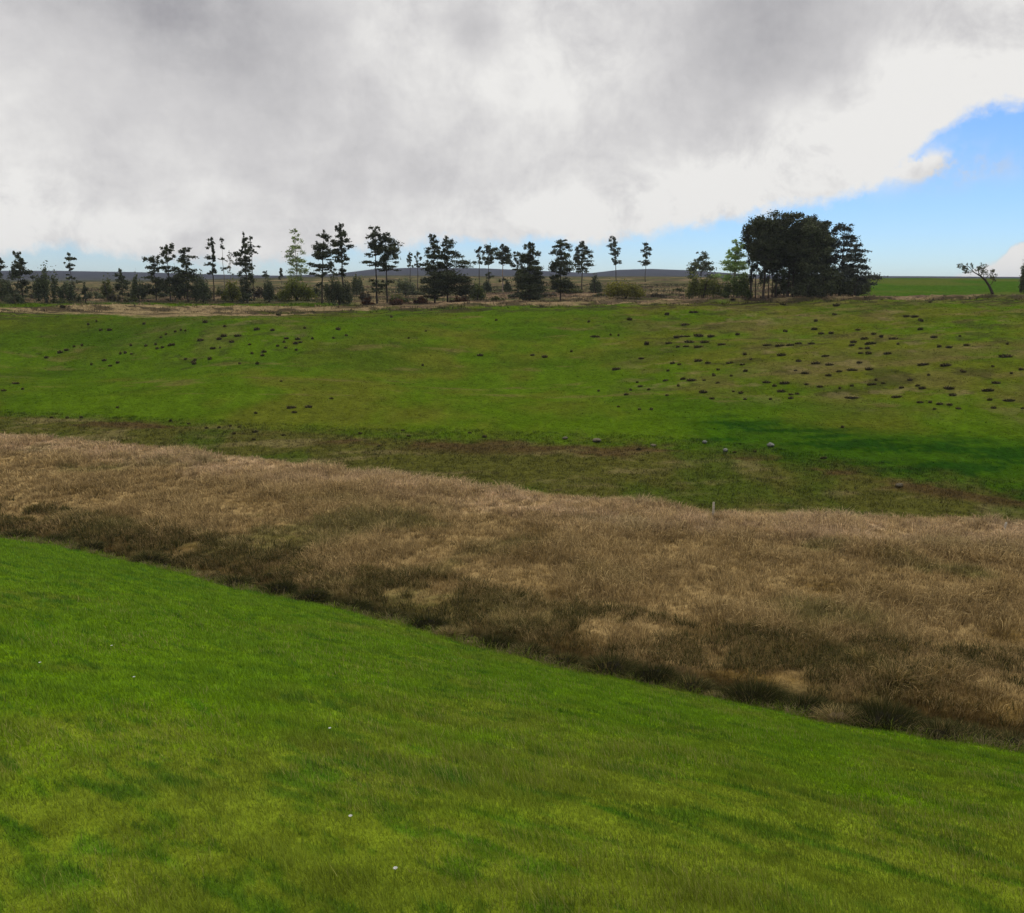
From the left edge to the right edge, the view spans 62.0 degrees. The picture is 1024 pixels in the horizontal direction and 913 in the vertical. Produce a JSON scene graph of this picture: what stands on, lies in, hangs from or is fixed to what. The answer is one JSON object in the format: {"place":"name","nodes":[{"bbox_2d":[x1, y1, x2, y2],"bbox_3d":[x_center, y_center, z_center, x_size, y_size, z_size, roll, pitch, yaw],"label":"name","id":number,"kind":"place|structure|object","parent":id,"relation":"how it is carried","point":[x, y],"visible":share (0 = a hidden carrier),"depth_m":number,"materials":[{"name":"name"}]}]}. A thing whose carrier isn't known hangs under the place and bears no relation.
{"place":"outdoors","nodes":[
{"label":"outdoors","id":0,"kind":"place"},
{"bbox_2d":[0,267,1023,912],"bbox_3d":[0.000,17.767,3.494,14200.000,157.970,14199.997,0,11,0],"label":"ground","id":1,"kind":"structure","parent":0,"point":[190,399],"depth_m":82.43,"materials":[{"name":"plant"}]},
{"bbox_2d":[0,257,10,286],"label":"pine tree","id":2,"kind":"object","parent":1,"relation":"on","point":[1,267],"visible":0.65,"depth_m":195.51,"materials":[{"name":"green plant"}]},
{"bbox_2d":[0,277,15,301],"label":"shrub","id":3,"kind":"object","parent":1,"relation":"on","point":[6,290],"visible":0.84,"depth_m":190.69,"materials":[{"name":"green plant"}]},
{"bbox_2d":[4,290,25,303],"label":"heather clump","id":4,"kind":"object","parent":1,"relation":"on","point":[17,298],"visible":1,"depth_m":183.95,"materials":[{"name":"green plant"}]},
{"bbox_2d":[0,527,38,537],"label":"rush clump","id":5,"kind":"object","parent":1,"relation":"on","point":[15,531],"visible":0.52,"depth_m":53.62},
{"bbox_2d":[7,251,37,297],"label":"pine tree","id":6,"kind":"object","parent":1,"relation":"on","point":[15,273],"visible":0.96,"depth_m":191.78,"materials":[{"name":"green plant"}]},
{"bbox_2d":[30,260,59,302],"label":"bushy tree","id":7,"kind":"object","parent":1,"relation":"on","point":[40,287],"visible":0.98,"depth_m":190.63,"materials":[{"name":"green plant"}]},
{"bbox_2d":[36,533,77,542],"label":"rush clump","id":8,"kind":"object","parent":1,"relation":"on","point":[59,537],"visible":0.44,"depth_m":52.63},
{"bbox_2d":[57,277,81,301],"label":"shrub","id":9,"kind":"object","parent":1,"relation":"on","point":[69,293],"visible":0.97,"depth_m":195.26,"materials":[{"name":"green plant"}]},
{"bbox_2d":[60,252,81,300],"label":"pine tree","id":10,"kind":"object","parent":1,"relation":"on","point":[69,258],"visible":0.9,"depth_m":200.24,"materials":[{"name":"green plant"}]},
{"bbox_2d":[74,538,106,552],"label":"rush clump","id":11,"kind":"object","parent":1,"relation":"on","point":[96,544],"visible":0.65,"depth_m":51.04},
{"bbox_2d":[86,290,106,298],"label":"heather clump","id":12,"kind":"object","parent":1,"relation":"on","point":[97,295],"visible":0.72,"depth_m":213.42,"materials":[{"name":"green plant"}]},
{"bbox_2d":[99,273,114,299],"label":"shrub","id":13,"kind":"object","parent":1,"relation":"on","point":[106,289],"visible":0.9,"depth_m":206.09,"materials":[{"name":"green plant"}]},
{"bbox_2d":[108,292,122,301],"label":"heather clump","id":14,"kind":"object","parent":1,"relation":"on","point":[113,296],"visible":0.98,"depth_m":198.32,"materials":[{"name":"green plant"}]},
{"bbox_2d":[112,268,130,298],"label":"pine tree","id":15,"kind":"object","parent":1,"relation":"on","point":[118,286],"visible":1,"depth_m":208.69,"materials":[{"name":"green plant"}]},
{"bbox_2d":[129,268,147,299],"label":"bushy tree","id":16,"kind":"object","parent":1,"relation":"on","point":[137,290],"visible":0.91,"depth_m":208.62,"materials":[{"name":"green plant"}]},
{"bbox_2d":[123,550,170,565],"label":"rush clump","id":17,"kind":"object","parent":1,"relation":"on","point":[155,558],"visible":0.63,"depth_m":48.71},
{"bbox_2d":[141,255,164,299],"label":"pine tree","id":18,"kind":"object","parent":1,"relation":"on","point":[150,289],"visible":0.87,"depth_m":207.31,"materials":[{"name":"green plant"}]},
{"bbox_2d":[155,243,182,300],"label":"pine tree","id":19,"kind":"object","parent":1,"relation":"on","point":[165,285],"visible":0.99,"depth_m":204.94,"materials":[{"name":"green plant"}]},
{"bbox_2d":[170,266,189,299],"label":"bushy tree","id":20,"kind":"object","parent":1,"relation":"on","point":[176,292],"visible":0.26,"depth_m":213.85,"materials":[{"name":"green plant"}]},
{"bbox_2d":[176,247,198,301],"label":"pine tree","id":21,"kind":"object","parent":1,"relation":"on","point":[185,274],"visible":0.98,"depth_m":204.49,"materials":[{"name":"green plant"}]},
{"bbox_2d":[192,269,213,302],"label":"bushy tree","id":22,"kind":"object","parent":1,"relation":"on","point":[204,292],"visible":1,"depth_m":204.64,"materials":[{"name":"green plant"}]},
{"bbox_2d":[192,569,222,578],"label":"grass tuft","id":23,"kind":"object","parent":1,"relation":"on","point":[205,574],"visible":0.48,"depth_m":45.92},
{"bbox_2d":[203,237,216,300],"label":"pine tree","id":24,"kind":"object","parent":1,"relation":"on","point":[213,258],"visible":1,"depth_m":210.00,"materials":[{"name":"green plant"}]},
{"bbox_2d":[218,237,226,289],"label":"pine tree","id":25,"kind":"object","parent":1,"relation":"on","point":[222,258],"visible":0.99,"depth_m":218.08,"materials":[{"name":"green plant"}]},
{"bbox_2d":[221,278,241,301],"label":"shrub","id":26,"kind":"object","parent":1,"relation":"on","point":[231,291],"visible":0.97,"depth_m":210.54,"materials":[{"name":"green plant"}]},
{"bbox_2d":[214,573,256,586],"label":"rush clump","id":27,"kind":"object","parent":1,"relation":"on","point":[249,581],"visible":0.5,"depth_m":44.91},
{"bbox_2d":[231,231,255,302],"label":"pine tree","id":28,"kind":"object","parent":1,"relation":"on","point":[242,263],"visible":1,"depth_m":206.94,"materials":[{"name":"green plant"}]},
{"bbox_2d":[245,236,259,300],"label":"pine tree","id":29,"kind":"object","parent":1,"relation":"on","point":[251,245],"visible":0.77,"depth_m":214.28,"materials":[{"name":"green plant"}]},
{"bbox_2d":[261,277,274,301],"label":"shrub","id":30,"kind":"object","parent":1,"relation":"on","point":[268,292],"visible":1,"depth_m":211.09,"materials":[{"name":"green plant"}]},
{"bbox_2d":[258,577,302,595],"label":"rush clump","id":31,"kind":"object","parent":1,"relation":"on","point":[289,587],"visible":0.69,"depth_m":43.76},
{"bbox_2d":[281,228,309,283],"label":"larch tree","id":32,"kind":"object","parent":1,"relation":"on","point":[293,248],"visible":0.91,"depth_m":219.08,"materials":[{"name":"green plant"}]},
{"bbox_2d":[275,273,317,300],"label":"shrub","id":33,"kind":"object","parent":1,"relation":"on","point":[294,289],"visible":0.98,"depth_m":213.75,"materials":[{"name":"green plant"}]},
{"bbox_2d":[286,556,316,569],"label":"sedge tussock","id":34,"kind":"object","parent":1,"relation":"on","point":[295,562],"visible":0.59,"depth_m":48.59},
{"bbox_2d":[296,563,327,575],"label":"sedge tussock","id":35,"kind":"object","parent":1,"relation":"on","point":[310,569],"visible":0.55,"depth_m":47.63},
{"bbox_2d":[288,586,337,603],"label":"rush clump","id":36,"kind":"object","parent":1,"relation":"on","point":[314,596],"visible":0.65,"depth_m":42.74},
{"bbox_2d":[305,230,340,302],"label":"pine tree","id":37,"kind":"object","parent":1,"relation":"on","point":[319,249],"visible":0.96,"depth_m":202.92,"materials":[{"name":"green plant"}]},
{"bbox_2d":[321,271,353,304],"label":"bushy tree","id":38,"kind":"object","parent":1,"relation":"on","point":[340,295],"visible":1,"depth_m":198.35,"materials":[{"name":"green plant"}]},
{"bbox_2d":[330,223,356,302],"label":"pine tree","id":39,"kind":"object","parent":1,"relation":"on","point":[342,233],"visible":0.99,"depth_m":202.04,"materials":[{"name":"green plant"}]},
{"bbox_2d":[331,596,375,611],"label":"rush clump","id":40,"kind":"object","parent":1,"relation":"on","point":[361,602],"visible":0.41,"depth_m":41.75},
{"bbox_2d":[351,272,364,294],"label":"shrub","id":41,"kind":"object","parent":1,"relation":"on","point":[356,286],"visible":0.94,"depth_m":252.39,"materials":[{"name":"green plant"}]},
{"bbox_2d":[362,226,385,303],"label":"pine tree","id":42,"kind":"object","parent":1,"relation":"on","point":[374,246],"visible":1,"depth_m":203.36,"materials":[{"name":"green plant"}]},
{"bbox_2d":[374,231,403,301],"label":"pine tree","id":43,"kind":"object","parent":1,"relation":"on","point":[391,250],"visible":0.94,"depth_m":204.82,"materials":[{"name":"green plant"}]},
{"bbox_2d":[372,608,409,619],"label":"rush clump","id":44,"kind":"object","parent":1,"relation":"on","point":[398,613],"visible":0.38,"depth_m":40.42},
{"bbox_2d":[395,276,415,293],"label":"shrub","id":45,"kind":"object","parent":1,"relation":"on","point":[408,285],"visible":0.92,"depth_m":254.45,"materials":[{"name":"green plant"}]},
{"bbox_2d":[401,611,452,631],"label":"rush clump","id":46,"kind":"object","parent":1,"relation":"on","point":[420,622],"visible":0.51,"depth_m":39.06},
{"bbox_2d":[416,233,454,302],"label":"pine tree","id":47,"kind":"object","parent":1,"relation":"on","point":[435,283],"visible":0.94,"depth_m":202.98,"materials":[{"name":"green plant"}]},
{"bbox_2d":[434,624,464,637],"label":"grass tuft","id":48,"kind":"object","parent":1,"relation":"on","point":[455,630],"visible":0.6,"depth_m":37.77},
{"bbox_2d":[431,235,478,301],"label":"pine tree","id":49,"kind":"object","parent":1,"relation":"on","point":[458,279],"visible":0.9,"depth_m":204.06,"materials":[{"name":"green plant"}]},
{"bbox_2d":[471,246,484,285],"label":"pine tree","id":50,"kind":"object","parent":1,"relation":"on","point":[478,255],"visible":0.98,"depth_m":291.97,"materials":[{"name":"green plant"}]},
{"bbox_2d":[469,280,487,300],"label":"shrub","id":51,"kind":"object","parent":1,"relation":"on","point":[480,294],"visible":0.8,"depth_m":217.59,"materials":[{"name":"green plant"}]},
{"bbox_2d":[481,278,492,291],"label":"shrub","id":52,"kind":"object","parent":1,"relation":"on","point":[486,286],"visible":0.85,"depth_m":282.01,"materials":[{"name":"green plant"}]},
{"bbox_2d":[482,243,494,282],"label":"pine tree","id":53,"kind":"object","parent":1,"relation":"on","point":[490,251],"visible":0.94,"depth_m":291.71,"materials":[{"name":"green plant"}]},
{"bbox_2d":[467,630,519,650],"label":"rush clump","id":54,"kind":"object","parent":1,"relation":"on","point":[495,640],"visible":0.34,"depth_m":37.01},
{"bbox_2d":[490,243,513,291],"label":"pine tree","id":55,"kind":"object","parent":1,"relation":"on","point":[502,256],"visible":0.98,"depth_m":281.89,"materials":[{"name":"green plant"}]},
{"bbox_2d":[0,537,1023,912],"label":"field grass","id":56,"kind":"structure","parent":1,"relation":"on","point":[64,565],"depth_m":14.42,"materials":[{"name":"plant"}]},
{"bbox_2d":[0,431,1023,726],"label":"moor grass","id":57,"kind":"structure","parent":1,"relation":"on","point":[350,499],"depth_m":51.67,"materials":[{"name":"plant"}]},
{"bbox_2d":[0,494,1023,741],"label":"bank sedge","id":58,"kind":"object","parent":1,"relation":"on","point":[254,555],"visible":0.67,"depth_m":40.12,"materials":[{"name":"plant"}]},
{"bbox_2d":[0,409,1023,520],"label":"rough grass","id":59,"kind":"structure","parent":1,"relation":"on","point":[529,464],"depth_m":72.98,"materials":[{"name":"plant"}]},
{"bbox_2d":[0,280,1023,314],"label":"heath grass","id":60,"kind":"structure","parent":1,"relation":"on","point":[416,297],"depth_m":204.91,"materials":[{"name":"plant"}]},
{"bbox_2d":[0,534,1023,751],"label":"ditch edge grass","id":61,"kind":"structure","parent":1,"relation":"on","point":[454,637],"depth_m":35.99,"materials":[{"name":"plant"}]},
{"bbox_2d":[510,251,524,289],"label":"pine tree","id":62,"kind":"object","parent":1,"relation":"on","point":[517,253],"visible":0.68,"depth_m":272.88,"materials":[{"name":"green plant"}]},
{"bbox_2d":[505,241,549,300],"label":"fir tree","id":63,"kind":"object","parent":1,"relation":"on","point":[524,279],"visible":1,"depth_m":201.87,"materials":[{"name":"green plant"}]},
{"bbox_2d":[504,640,553,659],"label":"rush clump","id":64,"kind":"object","parent":1,"relation":"on","point":[542,650],"visible":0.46,"depth_m":36.09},
{"bbox_2d":[535,650,585,667],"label":"rush clump","id":65,"kind":"object","parent":1,"relation":"on","point":[566,658],"visible":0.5,"depth_m":35.44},
{"bbox_2d":[548,239,583,299],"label":"pine tree","id":66,"kind":"object","parent":1,"relation":"on","point":[563,266],"visible":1,"depth_m":205.58,"materials":[{"name":"green plant"}]},
{"bbox_2d":[571,241,593,289],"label":"pine tree","id":67,"kind":"object","parent":1,"relation":"on","point":[577,257],"visible":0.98,"depth_m":276.23,"materials":[{"name":"green plant"}]},
{"bbox_2d":[588,273,602,292],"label":"shrub","id":68,"kind":"object","parent":1,"relation":"on","point":[595,285],"visible":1,"depth_m":255.18,"materials":[{"name":"green plant"}]},
{"bbox_2d":[575,651,647,678],"bbox_3d":[3.987,8.541,34.578,3.347,1.333,2.759,-2,11,-11],"label":"rush clump","id":69,"kind":"object","parent":1,"relation":"on","point":[606,662],"visible":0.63,"depth_m":34.56,"materials":[{"name":"plant"}]},
{"bbox_2d":[606,236,621,280],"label":"pine tree","id":70,"kind":"object","parent":1,"relation":"on","point":[615,252],"visible":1,"depth_m":385.94,"materials":[{"name":"green plant"}]},
{"bbox_2d":[602,278,645,298],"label":"shrub","id":71,"kind":"object","parent":1,"relation":"on","point":[615,290],"visible":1,"depth_m":208.77,"materials":[{"name":"green plant"}]},
{"bbox_2d":[637,242,651,281],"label":"pine tree","id":72,"kind":"object","parent":1,"relation":"on","point":[645,254],"visible":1,"depth_m":384.46,"materials":[{"name":"green plant"}]},
{"bbox_2d":[619,658,687,685],"bbox_3d":[5.600,8.646,33.851,3.111,1.458,1.982,-2,11,-8],"label":"rush clump","id":73,"kind":"object","parent":1,"relation":"on","point":[660,671],"visible":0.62,"depth_m":33.73,"materials":[{"name":"plant"}]},
{"bbox_2d":[660,671,721,694],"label":"rush clump","id":74,"kind":"object","parent":1,"relation":"on","point":[691,678],"visible":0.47,"depth_m":33.04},
{"bbox_2d":[684,251,719,279],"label":"broadleaf tree","id":75,"kind":"object","parent":1,"relation":"on","point":[700,266],"visible":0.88,"depth_m":206.98,"materials":[{"name":"green plant"}]},
{"bbox_2d":[683,267,724,298],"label":"bush","id":76,"kind":"object","parent":1,"relation":"on","point":[703,288],"visible":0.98,"depth_m":196.93,"materials":[{"name":"green plant"}]},
{"bbox_2d":[711,239,750,297],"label":"pine tree","id":77,"kind":"object","parent":1,"relation":"on","point":[733,265],"visible":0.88,"depth_m":199.63,"materials":[{"name":"green plant"}]},
{"bbox_2d":[719,272,752,298],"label":"bush","id":78,"kind":"object","parent":1,"relation":"on","point":[739,288],"visible":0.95,"depth_m":193.86,"materials":[{"name":"green plant"}]},
{"bbox_2d":[738,223,762,295],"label":"pine tree","id":79,"kind":"object","parent":1,"relation":"on","point":[745,239],"visible":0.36,"depth_m":198.62,"materials":[{"name":"green plant"}]},
{"bbox_2d":[745,235,761,297],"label":"pine tree","id":80,"kind":"object","parent":1,"relation":"on","point":[755,266],"visible":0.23,"depth_m":197.34,"materials":[{"name":"green plant"}]},
{"bbox_2d":[712,677,795,707],"bbox_3d":[9.096,8.985,32.072,3.915,1.447,2.517,-1,11,-6],"label":"rush clump","id":81,"kind":"object","parent":1,"relation":"on","point":[758,689],"visible":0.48,"depth_m":32.03,"materials":[{"name":"plant"}]},
{"bbox_2d":[740,615,769,632],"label":"sedge tussock","id":82,"kind":"object","parent":1,"relation":"on","point":[754,616],"visible":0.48,"depth_m":39.83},
{"bbox_2d":[745,214,791,297],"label":"pine tree","id":83,"kind":"object","parent":1,"relation":"on","point":[762,223],"visible":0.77,"depth_m":190.16,"materials":[{"name":"green plant"}]},
{"bbox_2d":[756,228,785,298],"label":"pine tree","id":84,"kind":"object","parent":1,"relation":"on","point":[773,245],"visible":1,"depth_m":187.80,"materials":[{"name":"green plant"}]},
{"bbox_2d":[767,219,789,296],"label":"pine tree","id":85,"kind":"object","parent":1,"relation":"on","point":[773,271],"visible":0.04,"depth_m":202.15,"materials":[{"name":"green plant"}]},
{"bbox_2d":[770,282,799,295],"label":"bush","id":86,"kind":"object","parent":1,"relation":"on","point":[779,292],"visible":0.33,"depth_m":212.21,"materials":[{"name":"green plant"}]},
{"bbox_2d":[767,209,821,296],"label":"pine tree","id":87,"kind":"object","parent":1,"relation":"on","point":[792,233],"visible":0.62,"depth_m":190.88,"materials":[{"name":"green plant"}]},
{"bbox_2d":[783,233,808,296],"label":"pine tree","id":88,"kind":"object","parent":1,"relation":"on","point":[793,256],"visible":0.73,"depth_m":189.66,"materials":[{"name":"green plant"}]},
{"bbox_2d":[788,276,822,297],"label":"bush","id":89,"kind":"object","parent":1,"relation":"on","point":[806,290],"visible":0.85,"depth_m":189.04,"materials":[{"name":"green plant"}]},
{"bbox_2d":[768,690,845,718],"bbox_3d":[10.680,9.251,31.276,3.930,1.144,2.864,0,11,1],"label":"rush clump","id":90,"kind":"object","parent":1,"relation":"on","point":[800,701],"visible":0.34,"depth_m":31.46,"materials":[{"name":"plant"}]},
{"bbox_2d":[790,216,841,296],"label":"pine tree","id":91,"kind":"object","parent":1,"relation":"on","point":[811,268],"visible":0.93,"depth_m":187.75,"materials":[{"name":"green plant"}]},
{"bbox_2d":[814,225,837,297],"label":"pine tree","id":92,"kind":"object","parent":1,"relation":"on","point":[825,261],"visible":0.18,"depth_m":194.86,"materials":[{"name":"green plant"}]},
{"bbox_2d":[816,271,848,295],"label":"bush","id":93,"kind":"object","parent":1,"relation":"on","point":[834,285],"visible":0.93,"depth_m":185.56,"materials":[{"name":"green plant"}]},
{"bbox_2d":[807,701,866,725],"bbox_3d":[11.616,9.196,30.254,2.776,1.107,1.899,0,11,0],"label":"grass tuft","id":94,"kind":"object","parent":1,"relation":"on","point":[829,714],"visible":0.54,"depth_m":30.23,"materials":[{"name":"plant"}]},
{"bbox_2d":[824,222,867,293],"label":"pine tree","id":95,"kind":"object","parent":1,"relation":"on","point":[847,238],"visible":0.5,"depth_m":189.25,"materials":[{"name":"green plant"}]},
{"bbox_2d":[842,277,871,296],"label":"bush","id":96,"kind":"object","parent":1,"relation":"on","point":[850,284],"visible":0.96,"depth_m":184.50,"materials":[{"name":"green plant"}]},
{"bbox_2d":[835,242,887,295],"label":"pine tree","id":97,"kind":"object","parent":1,"relation":"on","point":[855,257],"visible":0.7,"depth_m":185.85,"materials":[{"name":"green plant"}]},
{"bbox_2d":[846,646,878,665],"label":"sedge tussock","id":98,"kind":"object","parent":1,"relation":"on","point":[858,653],"visible":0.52,"depth_m":35.99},
{"bbox_2d":[829,696,935,735],"bbox_3d":[13.062,9.260,30.013,4.468,1.499,3.194,-3,11,-14],"label":"rush clump","id":99,"kind":"object","parent":1,"relation":"on","point":[875,712],"visible":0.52,"depth_m":29.92,"materials":[{"name":"plant"}]},
{"bbox_2d":[869,662,920,689],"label":"sedge tussock","id":100,"kind":"object","parent":1,"relation":"on","point":[893,673],"visible":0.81,"depth_m":33.72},
{"bbox_2d":[904,716,988,742],"bbox_3d":[14.663,9.475,29.196,3.223,1.021,2.862,0,11,1],"label":"rush clump","id":101,"kind":"object","parent":1,"relation":"on","point":[946,725],"visible":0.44,"depth_m":29.27,"materials":[{"name":"plant"}]},
{"bbox_2d":[938,659,964,678],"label":"sedge tussock","id":102,"kind":"object","parent":1,"relation":"on","point":[949,665],"visible":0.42,"depth_m":34.84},
{"bbox_2d":[918,716,1018,749],"bbox_3d":[15.604,9.614,28.989,4.556,1.061,3.159,4,12,20],"label":"rush clump","id":103,"kind":"object","parent":1,"relation":"on","point":[978,728],"visible":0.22,"depth_m":29.30,"materials":[{"name":"plant"}]},
{"bbox_2d":[956,263,997,293],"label":"hawthorn tree","id":104,"kind":"object","parent":1,"relation":"on","point":[963,268],"visible":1,"depth_m":193.14,"materials":[{"name":"green plant"}]},
{"bbox_2d":[975,726,1023,751],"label":"rush clump","id":105,"kind":"object","parent":1,"relation":"on","point":[1014,740],"visible":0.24,"depth_m":28.69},
{"bbox_2d":[1018,259,1023,292],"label":"pine tree","id":106,"kind":"object","parent":1,"relation":"on","point":[1021,286],"visible":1,"depth_m":202.50,"materials":[{"name":"green plant"}]},
{"bbox_2d":[0,0,1023,276],"label":"sky","id":107,"kind":"structure","parent":0,"point":[130,129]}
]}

